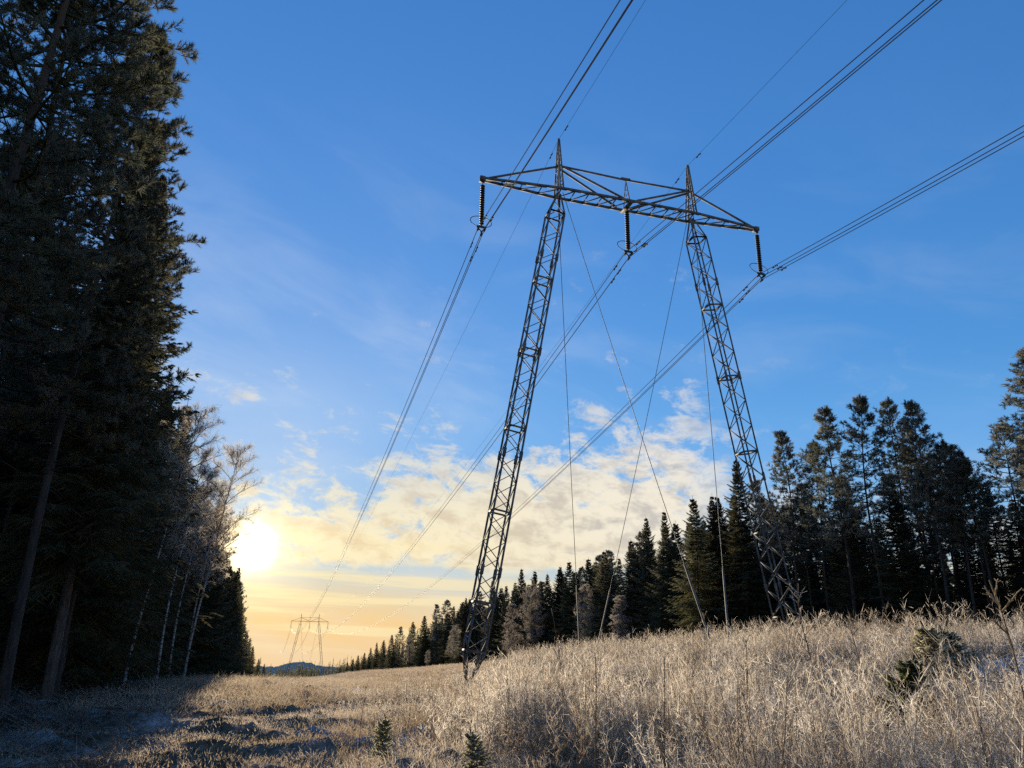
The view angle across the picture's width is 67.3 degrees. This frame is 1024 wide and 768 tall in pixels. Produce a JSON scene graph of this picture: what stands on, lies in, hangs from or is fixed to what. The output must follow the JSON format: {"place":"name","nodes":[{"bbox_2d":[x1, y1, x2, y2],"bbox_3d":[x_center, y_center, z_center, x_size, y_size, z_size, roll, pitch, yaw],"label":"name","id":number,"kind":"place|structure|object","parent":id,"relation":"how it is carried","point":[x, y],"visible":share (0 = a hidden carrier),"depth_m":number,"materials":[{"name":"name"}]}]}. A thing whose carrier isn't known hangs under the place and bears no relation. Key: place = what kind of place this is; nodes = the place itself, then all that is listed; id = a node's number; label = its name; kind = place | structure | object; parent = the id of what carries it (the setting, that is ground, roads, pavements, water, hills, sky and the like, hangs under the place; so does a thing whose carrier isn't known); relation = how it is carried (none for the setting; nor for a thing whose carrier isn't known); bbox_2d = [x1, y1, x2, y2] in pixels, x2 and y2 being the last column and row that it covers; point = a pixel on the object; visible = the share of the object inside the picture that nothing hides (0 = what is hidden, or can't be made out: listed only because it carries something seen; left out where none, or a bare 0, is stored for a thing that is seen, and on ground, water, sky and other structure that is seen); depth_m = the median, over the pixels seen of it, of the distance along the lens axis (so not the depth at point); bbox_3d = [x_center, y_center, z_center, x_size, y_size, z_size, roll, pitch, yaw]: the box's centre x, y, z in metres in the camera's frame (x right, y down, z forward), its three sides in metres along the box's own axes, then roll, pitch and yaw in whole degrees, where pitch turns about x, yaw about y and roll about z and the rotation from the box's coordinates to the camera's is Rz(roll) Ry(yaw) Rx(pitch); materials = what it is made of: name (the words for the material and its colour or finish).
{"place":"outdoors","nodes":[
{"label":"outdoors","id":0,"kind":"place"},
{"bbox_2d":[0,624,1023,767],"bbox_3d":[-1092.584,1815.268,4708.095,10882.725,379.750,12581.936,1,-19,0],"label":"ground","id":1,"kind":"structure","parent":0,"point":[208,743],"depth_m":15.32,"materials":[{"name":"beige plant"}]},
{"bbox_2d":[0,135,66,448],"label":"pine tree","id":2,"kind":"object","parent":1,"relation":"on","point":[18,398],"visible":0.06,"depth_m":25.78,"materials":[{"name":"green plant"}]},
{"bbox_2d":[0,308,78,677],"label":"spruce tree","id":3,"kind":"object","parent":1,"relation":"on","point":[16,509],"visible":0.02,"depth_m":37.41,"materials":[{"name":"green plant"}]},
{"bbox_2d":[0,279,79,576],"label":"pine tree","id":4,"kind":"object","parent":1,"relation":"on","point":[16,479],"visible":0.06,"depth_m":31.70,"materials":[{"name":"green plant"}]},
{"bbox_2d":[0,136,86,482],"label":"pine tree","id":5,"kind":"object","parent":1,"relation":"on","point":[24,436],"visible":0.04,"depth_m":28.66,"materials":[{"name":"green plant"}]},
{"bbox_2d":[0,0,158,475],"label":"pine tree","id":6,"kind":"object","parent":1,"relation":"on","point":[55,343],"visible":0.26,"depth_m":19.55,"materials":[{"name":"green plant"}]},
{"bbox_2d":[0,326,169,688],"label":"spruce tree","id":7,"kind":"object","parent":1,"relation":"on","point":[9,624],"visible":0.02,"depth_m":32.93,"materials":[{"name":"green plant"}]},
{"bbox_2d":[0,380,175,669],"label":"spruce tree","id":8,"kind":"object","parent":1,"relation":"on","point":[131,619],"visible":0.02,"depth_m":38.26,"materials":[{"name":"green plant"}]},
{"bbox_2d":[0,248,185,687],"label":"spruce tree","id":9,"kind":"object","parent":1,"relation":"on","point":[90,599],"visible":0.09,"depth_m":28.14,"materials":[{"name":"green plant"}]},
{"bbox_2d":[0,705,194,761],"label":"dark heath","id":10,"kind":"object","parent":1,"relation":"on","point":[87,716],"visible":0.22,"depth_m":16.75,"materials":[{"name":"plant"}]},
{"bbox_2d":[0,0,200,349],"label":"pine tree","id":11,"kind":"object","parent":1,"relation":"on","point":[10,186],"visible":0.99,"depth_m":15.80,"materials":[{"name":"green plant"}]},
{"bbox_2d":[0,113,203,700],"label":"spruce tree","id":12,"kind":"object","parent":1,"relation":"on","point":[103,501],"visible":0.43,"depth_m":24.13,"materials":[{"name":"green plant"}]},
{"bbox_2d":[0,21,208,713],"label":"pine tree","id":13,"kind":"object","parent":1,"relation":"on","point":[120,333],"visible":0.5,"depth_m":22.48,"materials":[{"name":"green plant"}]},
{"bbox_2d":[0,279,221,692],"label":"spruce tree","id":14,"kind":"object","parent":1,"relation":"on","point":[89,673],"visible":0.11,"depth_m":30.31,"materials":[{"name":"green plant"}]},
{"bbox_2d":[39,188,194,699],"bbox_3d":[-14.121,1.082,27.317,4.859,19.321,5.362,-11,-22,30],"label":"pine tree","id":15,"kind":"object","parent":1,"relation":"on","point":[176,392],"visible":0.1,"depth_m":27.84,"materials":[{"name":"green plant"}]},
{"bbox_2d":[0,672,237,767],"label":"twig litter","id":16,"kind":"object","parent":1,"relation":"on","point":[69,721],"visible":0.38,"depth_m":15.44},
{"bbox_2d":[94,382,178,668],"bbox_3d":[-22.561,6.035,44.065,7.298,21.068,8.299,-11,-22,30],"label":"spruce tree","id":17,"kind":"object","parent":1,"relation":"on","point":[156,554],"depth_m":43.31,"materials":[{"name":"green plant"}]},
{"bbox_2d":[93,386,200,681],"bbox_3d":[-22.573,8.730,46.870,7.509,19.228,7.887,-1,-19,4],"label":"spruce tree","id":18,"kind":"object","parent":1,"relation":"on","point":[146,647],"visible":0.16,"depth_m":46.10,"materials":[{"name":"green plant"}]},
{"bbox_2d":[131,405,193,680],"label":"spruce tree","id":19,"kind":"object","parent":1,"relation":"on","point":[169,639],"visible":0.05,"depth_m":51.57,"materials":[{"name":"green plant"}]},
{"bbox_2d":[122,399,234,687],"bbox_3d":[-15.890,7.063,35.420,5.541,13.433,5.021,6,-20,-15],"label":"birch tree","id":20,"kind":"object","parent":1,"relation":"on","point":[188,417],"visible":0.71,"depth_m":36.59,"materials":[{"name":"white plant"}]},
{"bbox_2d":[149,399,212,678],"bbox_3d":[-25.770,11.471,57.703,8.226,21.904,8.640,-6,-20,19],"label":"spruce tree","id":21,"kind":"object","parent":1,"relation":"on","point":[181,628],"visible":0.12,"depth_m":57.05,"materials":[{"name":"green plant"}]},
{"bbox_2d":[160,495,217,676],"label":"spruce tree","id":22,"kind":"object","parent":1,"relation":"on","point":[183,644],"visible":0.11,"depth_m":59.58,"materials":[{"name":"green plant"}]},
{"bbox_2d":[151,445,228,682],"bbox_3d":[-19.566,9.985,44.386,5.260,13.998,5.585,6,-20,-15],"label":"birch tree","id":23,"kind":"object","parent":1,"relation":"on","point":[201,476],"visible":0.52,"depth_m":45.66,"materials":[{"name":"white plant"}]},
{"bbox_2d":[164,465,231,678],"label":"birch tree","id":24,"kind":"object","parent":1,"relation":"on","point":[185,578],"visible":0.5,"depth_m":48.67,"materials":[{"name":"grey plant"}]},
{"bbox_2d":[164,531,235,678],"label":"spruce tree","id":25,"kind":"object","parent":1,"relation":"on","point":[195,647],"visible":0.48,"depth_m":60.63,"materials":[{"name":"green plant"}]},
{"bbox_2d":[185,483,237,676],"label":"birch tree","id":26,"kind":"object","parent":1,"relation":"on","point":[214,534],"visible":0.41,"depth_m":61.16,"materials":[{"name":"grey plant"}]},
{"bbox_2d":[189,545,239,677],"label":"spruce tree","id":27,"kind":"object","parent":1,"relation":"on","point":[214,635],"visible":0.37,"depth_m":67.25,"materials":[{"name":"green plant"}]},
{"bbox_2d":[174,438,264,678],"bbox_3d":[-21.587,12.436,56.015,6.692,17.590,6.063,6,-20,-15],"label":"birch tree","id":28,"kind":"object","parent":1,"relation":"on","point":[234,463],"visible":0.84,"depth_m":57.24,"materials":[{"name":"white plant"}]},
{"bbox_2d":[215,564,244,677],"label":"spruce tree","id":29,"kind":"object","parent":1,"relation":"on","point":[229,595],"visible":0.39,"depth_m":80.39,"materials":[{"name":"green plant"}]},
{"bbox_2d":[222,574,246,675],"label":"spruce tree","id":30,"kind":"object","parent":1,"relation":"on","point":[236,587],"visible":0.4,"depth_m":87.56,"materials":[{"name":"green plant"}]},
{"bbox_2d":[249,656,369,677],"bbox_3d":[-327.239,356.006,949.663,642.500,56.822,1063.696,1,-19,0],"label":"forest","id":31,"kind":"object","parent":1,"relation":"on","point":[282,673],"visible":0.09,"depth_m":706.53,"materials":[{"name":"green plant"}]},
{"bbox_2d":[365,713,396,767],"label":"young spruce","id":32,"kind":"object","parent":1,"relation":"on","point":[383,737],"visible":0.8,"depth_m":12.55,"materials":[{"name":"green plant"}]},
{"bbox_2d":[461,727,494,767],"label":"young spruce","id":33,"kind":"object","parent":1,"relation":"on","point":[473,746],"visible":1,"depth_m":9.49,"materials":[{"name":"green plant"}]},
{"bbox_2d":[477,581,502,661],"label":"spruce tree","id":34,"kind":"object","parent":1,"relation":"on","point":[491,637],"visible":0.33,"depth_m":168.72,"materials":[{"name":"green plant"}]},
{"bbox_2d":[501,603,523,653],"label":"young tree","id":35,"kind":"object","parent":1,"relation":"on","point":[508,628],"visible":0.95,"depth_m":147.31,"materials":[{"name":"plant"}]},
{"bbox_2d":[515,583,546,647],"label":"young tree","id":36,"kind":"object","parent":1,"relation":"on","point":[527,597],"visible":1,"depth_m":135.96,"materials":[{"name":"plant"}]},
{"bbox_2d":[515,571,548,654],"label":"spruce tree","id":37,"kind":"object","parent":1,"relation":"on","point":[534,580],"visible":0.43,"depth_m":140.81,"materials":[{"name":"green plant"}]},
{"bbox_2d":[539,567,568,651],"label":"spruce tree","id":38,"kind":"object","parent":1,"relation":"on","point":[559,579],"visible":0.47,"depth_m":136.11,"materials":[{"name":"green plant"}]},
{"bbox_2d":[548,562,580,650],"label":"spruce tree","id":39,"kind":"object","parent":1,"relation":"on","point":[569,585],"visible":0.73,"depth_m":127.45,"materials":[{"name":"green plant"}]},
{"bbox_2d":[562,557,601,646],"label":"spruce tree","id":40,"kind":"object","parent":1,"relation":"on","point":[590,569],"visible":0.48,"depth_m":121.19,"materials":[{"name":"green plant"}]},
{"bbox_2d":[572,584,595,643],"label":"young tree","id":41,"kind":"object","parent":1,"relation":"on","point":[585,617],"visible":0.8,"depth_m":115.71,"materials":[{"name":"plant"}]},
{"bbox_2d":[574,552,622,645],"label":"spruce tree","id":42,"kind":"object","parent":1,"relation":"on","point":[605,571],"visible":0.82,"depth_m":111.61,"materials":[{"name":"green plant"}]},
{"bbox_2d":[607,595,635,643],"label":"young tree","id":43,"kind":"object","parent":1,"relation":"on","point":[619,622],"visible":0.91,"depth_m":101.52,"materials":[{"name":"plant"}]},
{"bbox_2d":[605,539,653,644],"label":"spruce tree","id":44,"kind":"object","parent":1,"relation":"on","point":[632,599],"visible":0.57,"depth_m":105.38,"materials":[{"name":"green plant"}]},
{"bbox_2d":[462,138,797,686],"bbox_3d":[7.709,0.572,49.781,14.188,36.885,16.928,-12,-23,32],"label":"lattice pylon","id":45,"kind":"object","parent":1,"relation":"on","point":[497,180],"visible":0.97,"depth_m":50.73,"materials":[{"name":"metal"}]},
{"bbox_2d":[470,180,491,236],"bbox_3d":[-2.027,-11.615,51.035,1.496,4.130,0.735,6,-20,-15],"label":"insulator string","id":46,"kind":"object","parent":45,"relation":"hanging from","point":[482,200],"visible":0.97,"depth_m":50.80,"materials":[{"name":"ceramic"}]},
{"bbox_2d":[284,0,620,647],"bbox_3d":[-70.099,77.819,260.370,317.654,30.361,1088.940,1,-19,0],"label":"conductor wire","id":47,"kind":"object","parent":46,"relation":"hanging from","point":[484,219],"visible":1,"depth_m":45.73,"materials":[{"name":"metal"}]},
{"bbox_2d":[282,0,632,652],"bbox_3d":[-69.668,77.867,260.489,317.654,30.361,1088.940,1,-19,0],"label":"conductor wire","id":48,"kind":"object","parent":46,"relation":"hanging from","point":[476,250],"visible":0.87,"depth_m":51.57,"materials":[{"name":"metal"}]},
{"bbox_2d":[288,0,631,636],"bbox_3d":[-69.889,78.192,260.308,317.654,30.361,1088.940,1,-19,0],"label":"conductor wire","id":49,"kind":"object","parent":46,"relation":"hanging from","point":[492,218],"visible":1,"depth_m":44.38,"materials":[{"name":"metal"}]},
{"bbox_2d":[617,207,636,260],"bbox_3d":[8.036,-10.481,53.811,1.496,4.130,0.735,6,-20,-15],"label":"insulator string","id":50,"kind":"object","parent":45,"relation":"hanging from","point":[627,230],"visible":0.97,"depth_m":53.56,"materials":[{"name":"ceramic"}]},
{"bbox_2d":[299,0,923,647],"bbox_3d":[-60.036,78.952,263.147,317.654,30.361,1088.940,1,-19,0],"label":"conductor wire","id":51,"kind":"object","parent":50,"relation":"hanging from","point":[687,200],"visible":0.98,"depth_m":42.06,"materials":[{"name":"metal"}]},
{"bbox_2d":[299,0,937,648],"bbox_3d":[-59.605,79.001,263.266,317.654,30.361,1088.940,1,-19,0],"label":"conductor wire","id":52,"kind":"object","parent":50,"relation":"hanging from","point":[727,174],"visible":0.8,"depth_m":38.28,"materials":[{"name":"metal"}]},
{"bbox_2d":[303,0,941,641],"bbox_3d":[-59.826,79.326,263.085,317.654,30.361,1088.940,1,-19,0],"label":"conductor wire","id":53,"kind":"object","parent":50,"relation":"hanging from","point":[689,208],"visible":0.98,"depth_m":41.36,"materials":[{"name":"metal"}]},
{"bbox_2d":[749,231,767,281],"bbox_3d":[18.098,-9.348,56.588,1.496,4.130,0.735,6,-20,-15],"label":"insulator string","id":54,"kind":"object","parent":45,"relation":"hanging from","point":[759,257],"visible":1,"depth_m":56.34,"materials":[{"name":"ceramic"}]},
{"bbox_2d":[314,125,1023,647],"bbox_3d":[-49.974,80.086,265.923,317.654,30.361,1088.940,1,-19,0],"label":"conductor wire","id":55,"kind":"object","parent":54,"relation":"hanging from","point":[744,289],"visible":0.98,"depth_m":53.37,"materials":[{"name":"metal"}]},
{"bbox_2d":[324,131,1023,634],"bbox_3d":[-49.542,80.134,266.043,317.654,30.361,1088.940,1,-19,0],"label":"conductor wire","id":56,"kind":"object","parent":54,"relation":"hanging from","point":[748,291],"visible":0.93,"depth_m":53.51,"materials":[{"name":"metal"}]},
{"bbox_2d":[339,136,1023,634],"bbox_3d":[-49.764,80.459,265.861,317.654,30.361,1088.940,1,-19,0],"label":"conductor wire","id":57,"kind":"object","parent":54,"relation":"hanging from","point":[743,298],"visible":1,"depth_m":53.06,"materials":[{"name":"metal"}]},
{"bbox_2d":[620,515,662,644],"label":"spruce tree","id":58,"kind":"object","parent":1,"relation":"on","point":[646,532],"visible":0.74,"depth_m":103.13,"materials":[{"name":"green plant"}]},
{"bbox_2d":[641,512,687,642],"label":"spruce tree","id":59,"kind":"object","parent":1,"relation":"on","point":[669,554],"visible":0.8,"depth_m":96.46,"materials":[{"name":"green plant"}]},
{"bbox_2d":[319,592,1023,767],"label":"frosted undergrowth","id":60,"kind":"object","parent":1,"relation":"on","point":[794,719],"visible":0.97,"depth_m":12.73,"materials":[{"name":"beige plant"}]},
{"bbox_2d":[645,523,698,643],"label":"spruce tree","id":61,"kind":"object","parent":1,"relation":"on","point":[676,528],"visible":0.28,"depth_m":99.34,"materials":[{"name":"green plant"}]},
{"bbox_2d":[660,496,737,639],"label":"spruce tree","id":62,"kind":"object","parent":1,"relation":"on","point":[693,613],"visible":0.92,"depth_m":83.69,"materials":[{"name":"green plant"}]},
{"bbox_2d":[696,496,738,632],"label":"spruce tree","id":63,"kind":"object","parent":1,"relation":"on","point":[709,510],"visible":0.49,"depth_m":88.44,"materials":[{"name":"green plant"}]},
{"bbox_2d":[693,497,755,639],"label":"spruce tree","id":64,"kind":"object","parent":1,"relation":"on","point":[716,531],"visible":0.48,"depth_m":87.55,"materials":[{"name":"green plant"}]},
{"bbox_2d":[703,497,775,634],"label":"spruce tree","id":65,"kind":"object","parent":1,"relation":"on","point":[748,564],"visible":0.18,"depth_m":86.52,"materials":[{"name":"green plant"}]},
{"bbox_2d":[705,460,789,638],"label":"spruce tree","id":66,"kind":"object","parent":1,"relation":"on","point":[748,615],"visible":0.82,"depth_m":80.64,"materials":[{"name":"green plant"}]},
{"bbox_2d":[733,479,784,630],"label":"pine tree","id":67,"kind":"object","parent":1,"relation":"on","point":[755,519],"visible":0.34,"depth_m":83.17,"materials":[{"name":"green plant"}]},
{"bbox_2d":[752,498,803,624],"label":"pine tree","id":68,"kind":"object","parent":1,"relation":"on","point":[782,544],"visible":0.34,"depth_m":81.95,"materials":[{"name":"green plant"}]},
{"bbox_2d":[748,510,815,635],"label":"spruce tree","id":69,"kind":"object","parent":1,"relation":"on","point":[784,588],"visible":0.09,"depth_m":85.07,"materials":[{"name":"green plant"}]},
{"bbox_2d":[759,430,825,630],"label":"pine tree","id":70,"kind":"object","parent":1,"relation":"on","point":[784,439],"visible":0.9,"depth_m":75.22,"materials":[{"name":"green plant"}]},
{"bbox_2d":[770,560,827,634],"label":"spruce tree","id":71,"kind":"object","parent":1,"relation":"on","point":[805,598],"visible":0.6,"depth_m":76.57,"materials":[{"name":"green plant"}]},
{"bbox_2d":[778,483,831,630],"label":"pine tree","id":72,"kind":"object","parent":1,"relation":"on","point":[795,503],"visible":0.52,"depth_m":74.04,"materials":[{"name":"green plant"}]},
{"bbox_2d":[786,583,830,691],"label":"bare sapling","id":73,"kind":"object","parent":1,"relation":"on","point":[805,640],"visible":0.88,"depth_m":17.83,"materials":[{"name":"brown plant"}]},
{"bbox_2d":[788,556,836,631],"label":"spruce tree","id":74,"kind":"object","parent":1,"relation":"on","point":[815,582],"visible":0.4,"depth_m":78.61,"materials":[{"name":"green plant"}]},
{"bbox_2d":[790,439,849,629],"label":"pine tree","id":75,"kind":"object","parent":1,"relation":"on","point":[807,469],"visible":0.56,"depth_m":72.16,"materials":[{"name":"green plant"}]},
{"bbox_2d":[797,405,878,634],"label":"pine tree","id":76,"kind":"object","parent":1,"relation":"on","point":[828,427],"visible":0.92,"depth_m":67.69,"materials":[{"name":"green plant"}]},
{"bbox_2d":[818,533,875,633],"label":"spruce tree","id":77,"kind":"object","parent":1,"relation":"on","point":[838,554],"visible":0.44,"depth_m":70.04,"materials":[{"name":"green plant"}]},
{"bbox_2d":[830,393,894,630],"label":"pine tree","id":78,"kind":"object","parent":1,"relation":"on","point":[860,403],"visible":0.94,"depth_m":65.44,"materials":[{"name":"green plant"}]},
{"bbox_2d":[819,518,905,633],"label":"spruce tree","id":79,"kind":"object","parent":1,"relation":"on","point":[862,579],"visible":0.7,"depth_m":66.04,"materials":[{"name":"green plant"}]},
{"bbox_2d":[863,396,930,628],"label":"pine tree","id":80,"kind":"object","parent":1,"relation":"on","point":[886,405],"visible":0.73,"depth_m":64.48,"materials":[{"name":"green plant"}]},
{"bbox_2d":[867,655,946,750],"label":"young spruce","id":81,"kind":"object","parent":1,"relation":"on","point":[910,676],"visible":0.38,"depth_m":11.27,"materials":[{"name":"green plant"}]},
{"bbox_2d":[853,487,964,630],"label":"spruce tree","id":82,"kind":"object","parent":1,"relation":"on","point":[896,534],"visible":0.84,"depth_m":61.63,"materials":[{"name":"green plant"}]},
{"bbox_2d":[870,427,949,627],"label":"pine tree","id":83,"kind":"object","parent":1,"relation":"on","point":[904,492],"visible":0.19,"depth_m":67.45,"materials":[{"name":"green plant"}]},
{"bbox_2d":[884,399,959,628],"bbox_3d":[32.091,9.550,58.371,5.558,17.840,4.937,8,-21,-21],"label":"pine tree","id":84,"kind":"object","parent":1,"relation":"on","point":[910,406],"visible":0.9,"depth_m":59.16,"materials":[{"name":"green plant"}]},
{"bbox_2d":[900,468,962,629],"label":"pine tree","id":85,"kind":"object","parent":1,"relation":"on","point":[932,550],"visible":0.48,"depth_m":61.12,"materials":[{"name":"green plant"}]},
{"bbox_2d":[915,537,969,628],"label":"spruce tree","id":86,"kind":"object","parent":1,"relation":"on","point":[939,583],"visible":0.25,"depth_m":70.55,"materials":[{"name":"green plant"}]},
{"bbox_2d":[913,621,972,699],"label":"young spruce","id":87,"kind":"object","parent":1,"relation":"on","point":[932,642],"visible":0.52,"depth_m":18.28,"materials":[{"name":"green plant"}]},
{"bbox_2d":[921,439,993,627],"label":"pine tree","id":88,"kind":"object","parent":1,"relation":"on","point":[943,446],"visible":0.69,"depth_m":57.37,"materials":[{"name":"green plant"}]},
{"bbox_2d":[932,625,989,687],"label":"young spruce","id":89,"kind":"object","parent":1,"relation":"on","point":[957,646],"visible":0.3,"depth_m":18.55,"materials":[{"name":"green plant"}]},
{"bbox_2d":[929,461,994,626],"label":"pine tree","id":90,"kind":"object","parent":1,"relation":"on","point":[941,528],"visible":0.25,"depth_m":58.30,"materials":[{"name":"green plant"}]},
{"bbox_2d":[948,640,998,767],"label":"bare sapling","id":91,"kind":"object","parent":1,"relation":"on","point":[981,739],"visible":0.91,"depth_m":7.16,"materials":[{"name":"brown plant"}]},
{"bbox_2d":[936,458,1015,627],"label":"pine tree","id":92,"kind":"object","parent":1,"relation":"on","point":[967,467],"visible":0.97,"depth_m":55.78,"materials":[{"name":"green plant"}]},
{"bbox_2d":[947,449,1006,623],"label":"pine tree","id":93,"kind":"object","parent":1,"relation":"on","point":[961,455],"visible":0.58,"depth_m":56.55,"materials":[{"name":"green plant"}]},
{"bbox_2d":[946,542,1013,628],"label":"spruce tree","id":94,"kind":"object","parent":1,"relation":"on","point":[977,593],"visible":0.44,"depth_m":65.15,"materials":[{"name":"green plant"}]},
{"bbox_2d":[968,487,1023,627],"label":"spruce tree","id":95,"kind":"object","parent":1,"relation":"on","point":[1004,600],"visible":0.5,"depth_m":62.38,"materials":[{"name":"green plant"}]},
{"bbox_2d":[972,422,1023,578],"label":"pine tree","id":96,"kind":"object","parent":1,"relation":"on","point":[996,439],"visible":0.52,"depth_m":62.15,"materials":[{"name":"green plant"}]},
{"bbox_2d":[982,578,1023,717],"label":"bare sapling","id":97,"kind":"object","parent":1,"relation":"on","point":[997,601],"visible":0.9,"depth_m":8.91,"materials":[{"name":"brown plant"}]},
{"bbox_2d":[984,347,1023,496],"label":"pine tree","id":98,"kind":"object","parent":1,"relation":"on","point":[1009,400],"visible":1,"depth_m":50.23,"materials":[{"name":"green plant"}]},
{"bbox_2d":[993,499,1023,618],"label":"spruce tree","id":99,"kind":"object","parent":1,"relation":"on","point":[1016,530],"visible":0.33,"depth_m":66.15,"materials":[{"name":"green plant"}]},
{"bbox_2d":[0,0,1023,667],"label":"sky","id":100,"kind":"structure","parent":0,"point":[340,150],"materials":[{"name":"blue"}]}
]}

